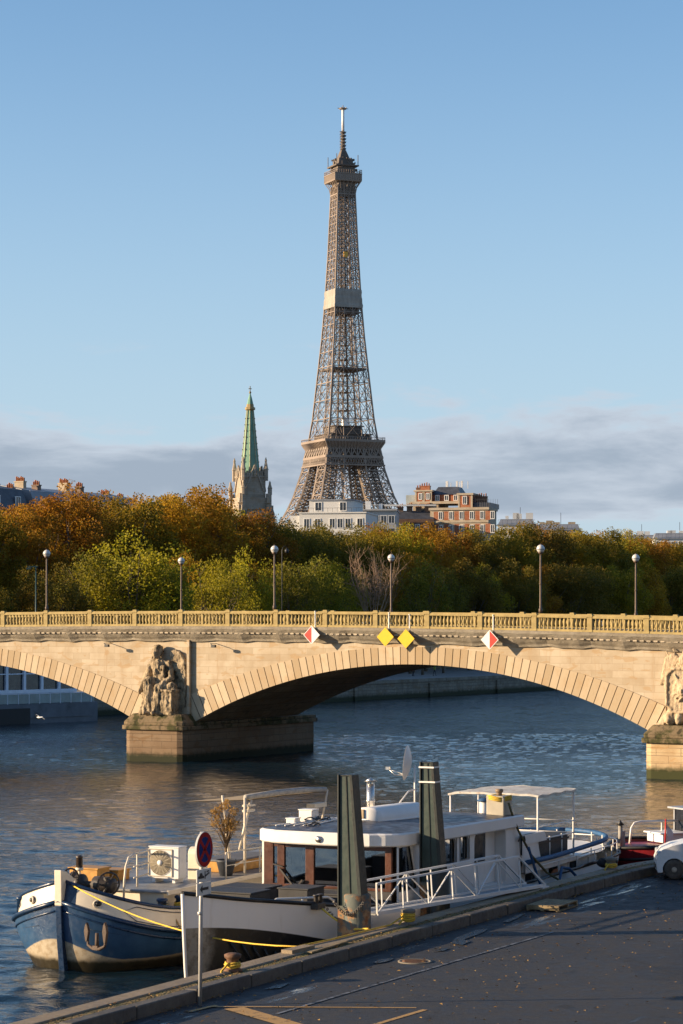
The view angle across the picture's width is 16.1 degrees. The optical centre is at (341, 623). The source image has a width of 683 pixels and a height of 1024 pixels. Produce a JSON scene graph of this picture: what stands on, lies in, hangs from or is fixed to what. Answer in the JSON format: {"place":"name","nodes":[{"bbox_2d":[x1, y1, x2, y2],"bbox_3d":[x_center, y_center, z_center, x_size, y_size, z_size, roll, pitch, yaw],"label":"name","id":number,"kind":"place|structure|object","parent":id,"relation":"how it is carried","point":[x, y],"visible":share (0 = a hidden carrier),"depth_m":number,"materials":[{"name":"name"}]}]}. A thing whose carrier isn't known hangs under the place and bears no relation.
{"place":"outdoors","nodes":[
{"label":"outdoors","id":0,"kind":"place"},
{"bbox_2d":[0,483,28,624],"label":"apartment house","id":1,"kind":"structure","parent":0,"point":[10,494],"depth_m":385.70,"materials":[{"name":"beige stone"}]},
{"bbox_2d":[1,476,135,611],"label":"apartment house","id":2,"kind":"structure","parent":0,"point":[35,490],"depth_m":396.81,"materials":[{"name":"beige stone"}]},
{"bbox_2d":[227,386,275,529],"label":"church tower","id":3,"kind":"structure","parent":0,"point":[249,477],"depth_m":448.56,"materials":[{"name":"stone"}]},
{"bbox_2d":[77,668,502,692],"bbox_3d":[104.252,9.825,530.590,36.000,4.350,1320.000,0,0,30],"label":"promenade","id":4,"kind":"structure","parent":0,"point":[457,672],"depth_m":363.79,"materials":[{"name":"stone"}]},
{"bbox_2d":[0,585,18,624],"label":"tree","id":5,"kind":"object","parent":4,"relation":"on","point":[5,605],"visible":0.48,"depth_m":280.04,"materials":[{"name":"green plant"}]},
{"bbox_2d":[9,562,95,624],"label":"tree","id":6,"kind":"object","parent":4,"relation":"on","point":[74,596],"visible":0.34,"depth_m":283.01,"materials":[{"name":"green plant"}]},
{"bbox_2d":[53,547,148,623],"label":"green tree","id":7,"kind":"object","parent":4,"relation":"on","point":[78,569],"visible":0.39,"depth_m":289.73,"materials":[{"name":"green plant"}]},
{"bbox_2d":[76,525,201,623],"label":"yellow green tree","id":8,"kind":"object","parent":4,"relation":"on","point":[144,567],"visible":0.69,"depth_m":288.94,"materials":[{"name":"green plant"}]},
{"bbox_2d":[129,559,195,623],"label":"green tree","id":9,"kind":"object","parent":4,"relation":"on","point":[147,589],"visible":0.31,"depth_m":291.43,"materials":[{"name":"green plant"}]},
{"bbox_2d":[159,550,220,617],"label":"golden tree","id":10,"kind":"object","parent":4,"relation":"on","point":[189,562],"visible":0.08,"depth_m":314.36,"materials":[{"name":"green plant"}]},
{"bbox_2d":[186,552,259,623],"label":"yellow green tree","id":11,"kind":"object","parent":4,"relation":"on","point":[210,579],"visible":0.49,"depth_m":304.21,"materials":[{"name":"green plant"}]},
{"bbox_2d":[200,543,282,623],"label":"yellow green tree","id":12,"kind":"object","parent":4,"relation":"on","point":[252,590],"visible":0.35,"depth_m":314.15,"materials":[{"name":"green plant"}]},
{"bbox_2d":[254,558,327,623],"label":"green tree","id":13,"kind":"object","parent":4,"relation":"on","point":[301,603],"visible":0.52,"depth_m":321.25,"materials":[{"name":"green plant"}]},
{"bbox_2d":[281,553,356,623],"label":"green tree","id":14,"kind":"object","parent":4,"relation":"on","point":[335,603],"visible":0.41,"depth_m":330.74,"materials":[{"name":"green plant"}]},
{"bbox_2d":[94,675,556,715],"bbox_3d":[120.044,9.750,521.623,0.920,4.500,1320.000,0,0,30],"label":"quay wall","id":15,"kind":"structure","parent":4,"relation":"on","point":[403,688],"depth_m":330.71,"materials":[{"name":"stone"}]},
{"bbox_2d":[319,557,369,623],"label":"yellow green tree","id":16,"kind":"object","parent":4,"relation":"on","point":[352,596],"visible":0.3,"depth_m":346.54,"materials":[{"name":"green plant"}]},
{"bbox_2d":[341,535,413,623],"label":"bare tree","id":17,"kind":"object","parent":4,"relation":"on","point":[362,586],"visible":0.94,"depth_m":335.86,"materials":[{"name":"brown plant"}]},
{"bbox_2d":[372,548,448,673],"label":"golden tree","id":18,"kind":"object","parent":4,"relation":"on","point":[397,589],"visible":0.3,"depth_m":368.90,"materials":[{"name":"green plant"}]},
{"bbox_2d":[391,556,454,674],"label":"green tree","id":19,"kind":"object","parent":4,"relation":"on","point":[418,589],"visible":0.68,"depth_m":359.77,"materials":[{"name":"green plant"}]},
{"bbox_2d":[413,563,471,672],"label":"green tree","id":20,"kind":"object","parent":4,"relation":"on","point":[458,603],"visible":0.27,"depth_m":374.15,"materials":[{"name":"green plant"}]},
{"bbox_2d":[447,557,506,669],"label":"tree","id":21,"kind":"object","parent":4,"relation":"on","point":[489,593],"visible":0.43,"depth_m":394.88,"materials":[{"name":"green plant"}]},
{"bbox_2d":[453,563,517,624],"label":"tree","id":22,"kind":"object","parent":4,"relation":"on","point":[505,595],"visible":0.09,"depth_m":405.20,"materials":[{"name":"green plant"}]},
{"bbox_2d":[492,558,549,626],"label":"tree","id":23,"kind":"object","parent":4,"relation":"on","point":[518,593],"visible":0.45,"depth_m":412.26,"materials":[{"name":"green plant"}]},
{"bbox_2d":[508,564,567,626],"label":"tree","id":24,"kind":"object","parent":4,"relation":"on","point":[552,604],"visible":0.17,"depth_m":423.99,"materials":[{"name":"green plant"}]},
{"bbox_2d":[538,561,607,626],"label":"tree","id":25,"kind":"object","parent":4,"relation":"on","point":[568,581],"visible":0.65,"depth_m":430.75,"materials":[{"name":"green plant"}]},
{"bbox_2d":[552,563,622,626],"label":"tree","id":26,"kind":"object","parent":4,"relation":"on","point":[604,587],"visible":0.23,"depth_m":443.55,"materials":[{"name":"green plant"}]},
{"bbox_2d":[585,564,655,627],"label":"tree","id":27,"kind":"object","parent":4,"relation":"on","point":[626,597],"visible":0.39,"depth_m":453.67,"materials":[{"name":"green plant"}]},
{"bbox_2d":[615,559,671,627],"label":"tree","id":28,"kind":"object","parent":4,"relation":"on","point":[657,608],"visible":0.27,"depth_m":467.27,"materials":[{"name":"green plant"}]},
{"bbox_2d":[644,562,682,628],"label":"tree","id":29,"kind":"object","parent":4,"relation":"on","point":[673,583],"visible":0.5,"depth_m":476.56,"materials":[{"name":"green plant"}]},
{"bbox_2d":[9,860,653,1023],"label":"quay coping","id":30,"kind":"object","parent":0,"point":[67,1012],"visible":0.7,"depth_m":57.36,"materials":[{"name":"stone"}]},
{"bbox_2d":[220,952,242,972],"bbox_3d":[-2.557,7.755,55.310,0.460,0.430,0.737,0,0,26],"label":"mooring bollard","id":31,"kind":"object","parent":30,"relation":"on","point":[232,963],"visible":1,"depth_m":55.28,"materials":[{"name":"metal"}]},
{"bbox_2d":[281,941,347,953],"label":"old planks","id":32,"kind":"object","parent":30,"relation":"on","point":[298,949],"visible":1,"depth_m":58.71,"materials":[{"name":"brown wood"}]},
{"bbox_2d":[367,855,548,914],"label":"gangway","id":33,"kind":"object","parent":30,"relation":"on","point":[432,900],"visible":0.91,"depth_m":68.24,"materials":[{"name":"white paint"}]},
{"bbox_2d":[290,499,378,623],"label":"white apartment block","id":34,"kind":"structure","parent":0,"point":[337,514],"depth_m":519.70,"materials":[{"name":"paint"}]},
{"bbox_2d":[0,690,682,1023],"bbox_3d":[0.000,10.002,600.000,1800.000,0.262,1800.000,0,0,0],"label":"river","id":35,"kind":"structure","parent":0,"point":[86,790],"depth_m":152.93,"materials":[{"name":"blue liquid"}]},
{"bbox_2d":[0,665,97,724],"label":"floating pavilion","id":36,"kind":"structure","parent":35,"relation":"on","point":[26,697],"depth_m":243.62,"materials":[{"name":"teal glass"}]},
{"bbox_2d":[0,708,29,724],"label":"boat","id":37,"kind":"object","parent":36,"relation":"in","point":[22,715],"depth_m":240.01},
{"bbox_2d":[0,666,76,693],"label":"window frames","id":38,"kind":"structure","parent":36,"relation":"in","point":[41,690],"depth_m":243.02,"materials":[{"name":"metal"}]},
{"bbox_2d":[11,849,261,972],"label":"blue barge","id":39,"kind":"object","parent":35,"relation":"on","point":[51,919],"visible":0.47,"depth_m":69.67,"materials":[{"name":"paint"}]},
{"bbox_2d":[68,865,110,880],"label":"wooden chest","id":40,"kind":"object","parent":39,"relation":"on","point":[90,872],"visible":0.48,"depth_m":73.31,"materials":[{"name":"brown wood"}]},
{"bbox_2d":[70,871,117,893],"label":"anchor windlass","id":41,"kind":"object","parent":39,"relation":"on","point":[92,884],"visible":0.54,"depth_m":70.60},
{"bbox_2d":[84,922,107,950],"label":"anchor","id":42,"kind":"object","parent":39,"relation":"hanging from","point":[96,947],"visible":1,"depth_m":68.75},
{"bbox_2d":[148,844,186,882],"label":"cooling unit","id":43,"kind":"object","parent":39,"relation":"on","point":[167,861],"visible":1,"depth_m":73.45,"materials":[{"name":"metal"}]},
{"bbox_2d":[208,799,241,875],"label":"potted tree","id":44,"kind":"object","parent":39,"relation":"on","point":[226,829],"visible":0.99,"depth_m":75.44,"materials":[{"name":"brown plant"}]},
{"bbox_2d":[208,851,261,872],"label":"roof bench","id":45,"kind":"object","parent":39,"relation":"on","point":[239,857],"visible":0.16,"depth_m":77.26,"materials":[{"name":"brown wood"}]},
{"bbox_2d":[72,885,402,946],"bbox_3d":[-2.420,7.824,65.763,4.879,0.684,12.366,0,0,-33],"label":"mooring rope","id":46,"kind":"object","parent":39,"relation":"attached to","point":[238,941],"visible":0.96,"depth_m":62.64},
{"bbox_2d":[191,787,327,872],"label":"awning frame","id":47,"kind":"object","parent":39,"relation":"on","point":[279,792],"visible":0.82,"depth_m":77.71,"materials":[{"name":"beige paint"}]},
{"bbox_2d":[0,610,682,779],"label":"stone bridge","id":48,"kind":"structure","parent":35,"relation":"in","point":[255,689],"depth_m":173.19,"materials":[{"name":"stone"}]},
{"bbox_2d":[138,644,186,715],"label":"winged statue","id":49,"kind":"object","parent":48,"relation":"on","point":[161,692],"visible":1,"depth_m":175.43,"materials":[{"name":"stone"}]},
{"bbox_2d":[656,648,682,724],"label":"trophy sculpture","id":50,"kind":"object","parent":48,"relation":"on","point":[671,679],"visible":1,"depth_m":155.97,"materials":[{"name":"stone"}]},
{"bbox_2d":[332,774,370,936],"bbox_3d":[0.344,8.480,63.496,0.966,9.040,0.810,0,0,26],"label":"mooring pile","id":51,"kind":"object","parent":35,"relation":"in","point":[353,905],"visible":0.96,"depth_m":63.38,"materials":[{"name":"green paint"}]},
{"bbox_2d":[179,812,620,977],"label":"white houseboat","id":52,"kind":"object","parent":35,"relation":"on","point":[299,854],"visible":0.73,"depth_m":69.86,"materials":[{"name":"paint"}]},
{"bbox_2d":[211,886,270,898],"bbox_3d":[-2.881,7.552,64.836,1.660,0.850,1.160,0,0,26],"label":"deck box","id":53,"kind":"object","parent":52,"relation":"on","point":[261,893],"visible":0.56,"depth_m":64.54,"materials":[{"name":"metal"}]},
{"bbox_2d":[220,882,282,898],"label":"deck box","id":54,"kind":"object","parent":52,"relation":"on","point":[274,892],"visible":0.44,"depth_m":67.37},
{"bbox_2d":[277,884,325,901],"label":"deck box","id":55,"kind":"object","parent":52,"relation":"on","point":[299,890],"visible":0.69,"depth_m":65.84,"materials":[{"name":"metal"}]},
{"bbox_2d":[361,802,418,820],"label":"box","id":56,"kind":"object","parent":52,"relation":"on","point":[399,811],"visible":0.65,"depth_m":72.83,"materials":[{"name":"white paint"}]},
{"bbox_2d":[386,745,415,802],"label":"satellite dish","id":57,"kind":"object","parent":52,"relation":"on","point":[407,761],"visible":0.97,"depth_m":75.40,"materials":[{"name":"white paint"}]},
{"bbox_2d":[396,836,465,891],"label":"side windows","id":58,"kind":"structure","parent":52,"relation":"in","point":[405,859],"depth_m":69.66,"materials":[{"name":"black glass"}]},
{"bbox_2d":[486,789,511,815],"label":"roof locker","id":59,"kind":"object","parent":52,"relation":"on","point":[498,802],"visible":1,"depth_m":76.26,"materials":[{"name":"paint"}]},
{"bbox_2d":[448,785,576,854],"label":"sun canopy","id":60,"kind":"object","parent":52,"relation":"on","point":[526,790],"visible":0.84,"depth_m":80.67,"materials":[{"name":"white paint"}]},
{"bbox_2d":[520,832,568,861],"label":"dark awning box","id":61,"kind":"object","parent":52,"relation":"on","point":[555,844],"visible":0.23,"depth_m":80.17,"materials":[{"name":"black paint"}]},
{"bbox_2d":[419,761,449,915],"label":"mooring pile","id":62,"kind":"object","parent":35,"relation":"in","point":[432,850],"visible":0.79,"depth_m":69.29,"materials":[{"name":"green paint"}]},
{"bbox_2d":[606,830,682,865],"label":"red boat","id":63,"kind":"object","parent":35,"relation":"on","point":[639,849],"visible":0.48,"depth_m":86.48,"materials":[{"name":"paint"}]},
{"bbox_2d":[0,0,682,624],"label":"sky","id":64,"kind":"structure","parent":0,"point":[165,198],"materials":[{"name":"blue"}]},
{"bbox_2d":[42,860,680,1023],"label":"cobble strip","id":65,"kind":"object","parent":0,"point":[143,998],"visible":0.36,"depth_m":57.92,"materials":[{"name":"stone"}]},
{"bbox_2d":[363,501,399,533],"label":"glazed apartment block","id":66,"kind":"structure","parent":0,"point":[389,517],"depth_m":545.00,"materials":[{"name":"white concrete"}]},
{"bbox_2d":[123,873,682,1023],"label":"quay asphalt","id":67,"kind":"structure","parent":0,"point":[572,995],"depth_m":56.05,"materials":[{"name":"asphalt"}]},
{"bbox_2d":[195,832,212,1005],"bbox_3d":[-3.014,6.388,52.078,0.168,3.825,0.770,0,0,24],"label":"road sign","id":68,"kind":"object","parent":67,"relation":"on","point":[203,849],"visible":0.98,"depth_m":52.04,"materials":[{"name":"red metal"}]},
{"bbox_2d":[189,1005,424,1023],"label":"painted bay marking","id":69,"kind":"object","parent":67,"relation":"on","point":[262,1016],"visible":1,"depth_m":50.83,"materials":[{"name":"yellow paint"}]},
{"bbox_2d":[57,865,664,1023],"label":"kerb","id":70,"kind":"structure","parent":67,"relation":"on","point":[174,1000],"depth_m":58.58,"materials":[{"name":"stone"}]},
{"bbox_2d":[49,862,681,1023],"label":"fallen leaves","id":71,"kind":"object","parent":67,"relation":"on","point":[423,958],"visible":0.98,"depth_m":57.58,"materials":[{"name":"brown plant"}]},
{"bbox_2d":[275,932,552,1013],"bbox_3d":[0.685,8.194,58.277,3.611,0.001,15.188,0,0,26],"label":"faded white line","id":72,"kind":"object","parent":67,"relation":"on","point":[409,974],"visible":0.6,"depth_m":56.33,"materials":[{"name":"paint"}]},
{"bbox_2d":[266,892,584,988],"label":"puddles","id":73,"kind":"object","parent":67,"relation":"on","point":[461,940],"visible":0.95,"depth_m":62.74,"materials":[{"name":"black liquid"}]},
{"bbox_2d":[526,899,577,911],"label":"wooden pallet","id":74,"kind":"object","parent":67,"relation":"on","point":[549,904],"visible":1,"depth_m":69.37,"materials":[{"name":"brown wood"}]},
{"bbox_2d":[654,838,682,878],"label":"parked car","id":75,"kind":"object","parent":67,"relation":"on","point":[668,856],"visible":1,"depth_m":77.52,"materials":[{"name":"white paint"}]},
{"bbox_2d":[497,513,534,538],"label":"rooftop house","id":76,"kind":"structure","parent":0,"point":[515,520],"depth_m":641.24,"materials":[{"name":"grey metal"}]},
{"bbox_2d":[652,522,682,627],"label":"rooftop house","id":77,"kind":"structure","parent":0,"point":[671,536],"depth_m":690.43,"materials":[{"name":"grey metal"}]},
{"label":"far street ground","id":78,"kind":"structure","parent":0,"visible":0},
{"bbox_2d":[0,511,29,600],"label":"plane tree","id":79,"kind":"object","parent":78,"relation":"on","point":[5,579],"visible":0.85,"depth_m":318.54,"materials":[{"name":"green plant"}]},
{"bbox_2d":[0,503,83,611],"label":"plane tree","id":80,"kind":"object","parent":78,"relation":"on","point":[27,552],"visible":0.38,"depth_m":325.16,"materials":[{"name":"orange plant"}]},
{"bbox_2d":[19,479,114,610],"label":"plane tree","id":81,"kind":"object","parent":78,"relation":"on","point":[90,531],"visible":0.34,"depth_m":334.24,"materials":[{"name":"orange plant"}]},
{"bbox_2d":[33,489,140,602],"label":"plane tree","id":82,"kind":"object","parent":78,"relation":"on","point":[110,542],"visible":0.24,"depth_m":340.56,"materials":[{"name":"orange plant"}]},
{"bbox_2d":[95,494,182,600],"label":"plane tree","id":83,"kind":"object","parent":78,"relation":"on","point":[132,515],"visible":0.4,"depth_m":348.25,"materials":[{"name":"orange plant"}]},
{"bbox_2d":[115,492,217,605],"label":"plane tree","id":84,"kind":"object","parent":78,"relation":"on","point":[178,527],"visible":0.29,"depth_m":354.60,"materials":[{"name":"orange plant"}]},
{"bbox_2d":[157,483,251,607],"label":"plane tree","id":85,"kind":"object","parent":78,"relation":"on","point":[202,500],"visible":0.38,"depth_m":359.58,"materials":[{"name":"orange plant"}]},
{"bbox_2d":[193,483,270,608],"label":"plane tree","id":86,"kind":"object","parent":78,"relation":"on","point":[256,545],"visible":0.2,"depth_m":370.03,"materials":[{"name":"orange plant"}]},
{"bbox_2d":[218,507,301,609],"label":"plane tree","id":87,"kind":"object","parent":78,"relation":"on","point":[280,553],"visible":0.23,"depth_m":375.93,"materials":[{"name":"brown plant"}]},
{"bbox_2d":[239,513,310,610],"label":"plane tree","id":88,"kind":"object","parent":78,"relation":"on","point":[298,557],"visible":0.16,"depth_m":383.13,"materials":[{"name":"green plant"}]},
{"bbox_2d":[267,518,329,607],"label":"plane tree","id":89,"kind":"object","parent":78,"relation":"on","point":[316,547],"visible":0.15,"depth_m":390.20,"materials":[{"name":"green plant"}]},
{"bbox_2d":[284,520,350,610],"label":"plane tree","id":90,"kind":"object","parent":78,"relation":"on","point":[334,554],"visible":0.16,"depth_m":398.21,"materials":[{"name":"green plant"}]},
{"bbox_2d":[278,107,399,528],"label":"iron tower","id":91,"kind":"structure","parent":78,"relation":"on","point":[353,451],"depth_m":1470.11,"materials":[{"name":"metal"}]},
{"bbox_2d":[314,522,382,610],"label":"plane tree","id":92,"kind":"object","parent":78,"relation":"on","point":[365,556],"visible":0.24,"depth_m":404.33,"materials":[{"name":"green plant"}]},
{"bbox_2d":[342,522,408,618],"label":"plane tree","id":93,"kind":"object","parent":78,"relation":"on","point":[376,546],"visible":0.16,"depth_m":412.55,"materials":[{"name":"green plant"}]},
{"bbox_2d":[371,522,440,610],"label":"plane tree","id":94,"kind":"object","parent":78,"relation":"on","point":[418,550],"visible":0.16,"depth_m":420.22,"materials":[{"name":"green plant"}]},
{"bbox_2d":[384,503,435,535],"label":"brown brick house","id":95,"kind":"structure","parent":78,"relation":"on","point":[418,517],"depth_m":560.10,"materials":[{"name":"brick"}]},
{"bbox_2d":[384,521,459,589],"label":"plane tree","id":96,"kind":"object","parent":78,"relation":"on","point":[447,562],"visible":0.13,"depth_m":424.96,"materials":[{"name":"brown plant"}]},
{"bbox_2d":[415,529,467,576],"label":"plane tree","id":97,"kind":"object","parent":78,"relation":"on","point":[451,550],"visible":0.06,"depth_m":433.33,"materials":[{"name":"green plant"}]},
{"bbox_2d":[406,481,498,541],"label":"orange brick building","id":98,"kind":"structure","parent":78,"relation":"on","point":[474,509],"depth_m":558.98,"materials":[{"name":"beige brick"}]},
{"bbox_2d":[434,527,487,596],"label":"plane tree","id":99,"kind":"object","parent":78,"relation":"on","point":[468,543],"visible":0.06,"depth_m":439.55,"materials":[{"name":"green plant"}]},
{"bbox_2d":[460,529,516,610],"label":"plane tree","id":100,"kind":"object","parent":78,"relation":"on","point":[480,547],"visible":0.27,"depth_m":446.99,"materials":[{"name":"green plant"}]},
{"bbox_2d":[473,531,542,607],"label":"plane tree","id":101,"kind":"object","parent":78,"relation":"on","point":[522,556],"visible":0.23,"depth_m":454.02,"materials":[{"name":"green plant"}]},
{"bbox_2d":[489,521,558,581],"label":"plane tree","id":102,"kind":"object","parent":78,"relation":"on","point":[524,532],"visible":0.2,"depth_m":463.65,"materials":[{"name":"green plant"}]},
{"bbox_2d":[518,519,586,595],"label":"plane tree","id":103,"kind":"object","parent":78,"relation":"on","point":[554,547],"visible":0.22,"depth_m":466.96,"materials":[{"name":"green plant"}]},
{"bbox_2d":[546,526,601,603],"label":"plane tree","id":104,"kind":"object","parent":78,"relation":"on","point":[582,554],"visible":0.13,"depth_m":475.50,"materials":[{"name":"green plant"}]},
{"bbox_2d":[555,530,609,601],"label":"plane tree","id":105,"kind":"object","parent":78,"relation":"on","point":[583,540],"visible":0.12,"depth_m":485.33,"materials":[{"name":"green plant"}]},
{"bbox_2d":[565,532,621,582],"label":"plane tree","id":106,"kind":"object","parent":78,"relation":"on","point":[604,564],"visible":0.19,"depth_m":489.12,"materials":[{"name":"green plant"}]},
{"bbox_2d":[589,526,639,627],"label":"plane tree","id":107,"kind":"object","parent":78,"relation":"on","point":[625,562],"visible":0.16,"depth_m":496.85,"materials":[{"name":"green plant"}]},
{"bbox_2d":[611,528,655,614],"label":"plane tree","id":108,"kind":"object","parent":78,"relation":"on","point":[634,550],"visible":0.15,"depth_m":505.90,"materials":[{"name":"green plant"}]},
{"bbox_2d":[618,537,676,613],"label":"plane tree","id":109,"kind":"object","parent":78,"relation":"on","point":[657,565],"visible":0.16,"depth_m":511.30,"materials":[{"name":"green plant"}]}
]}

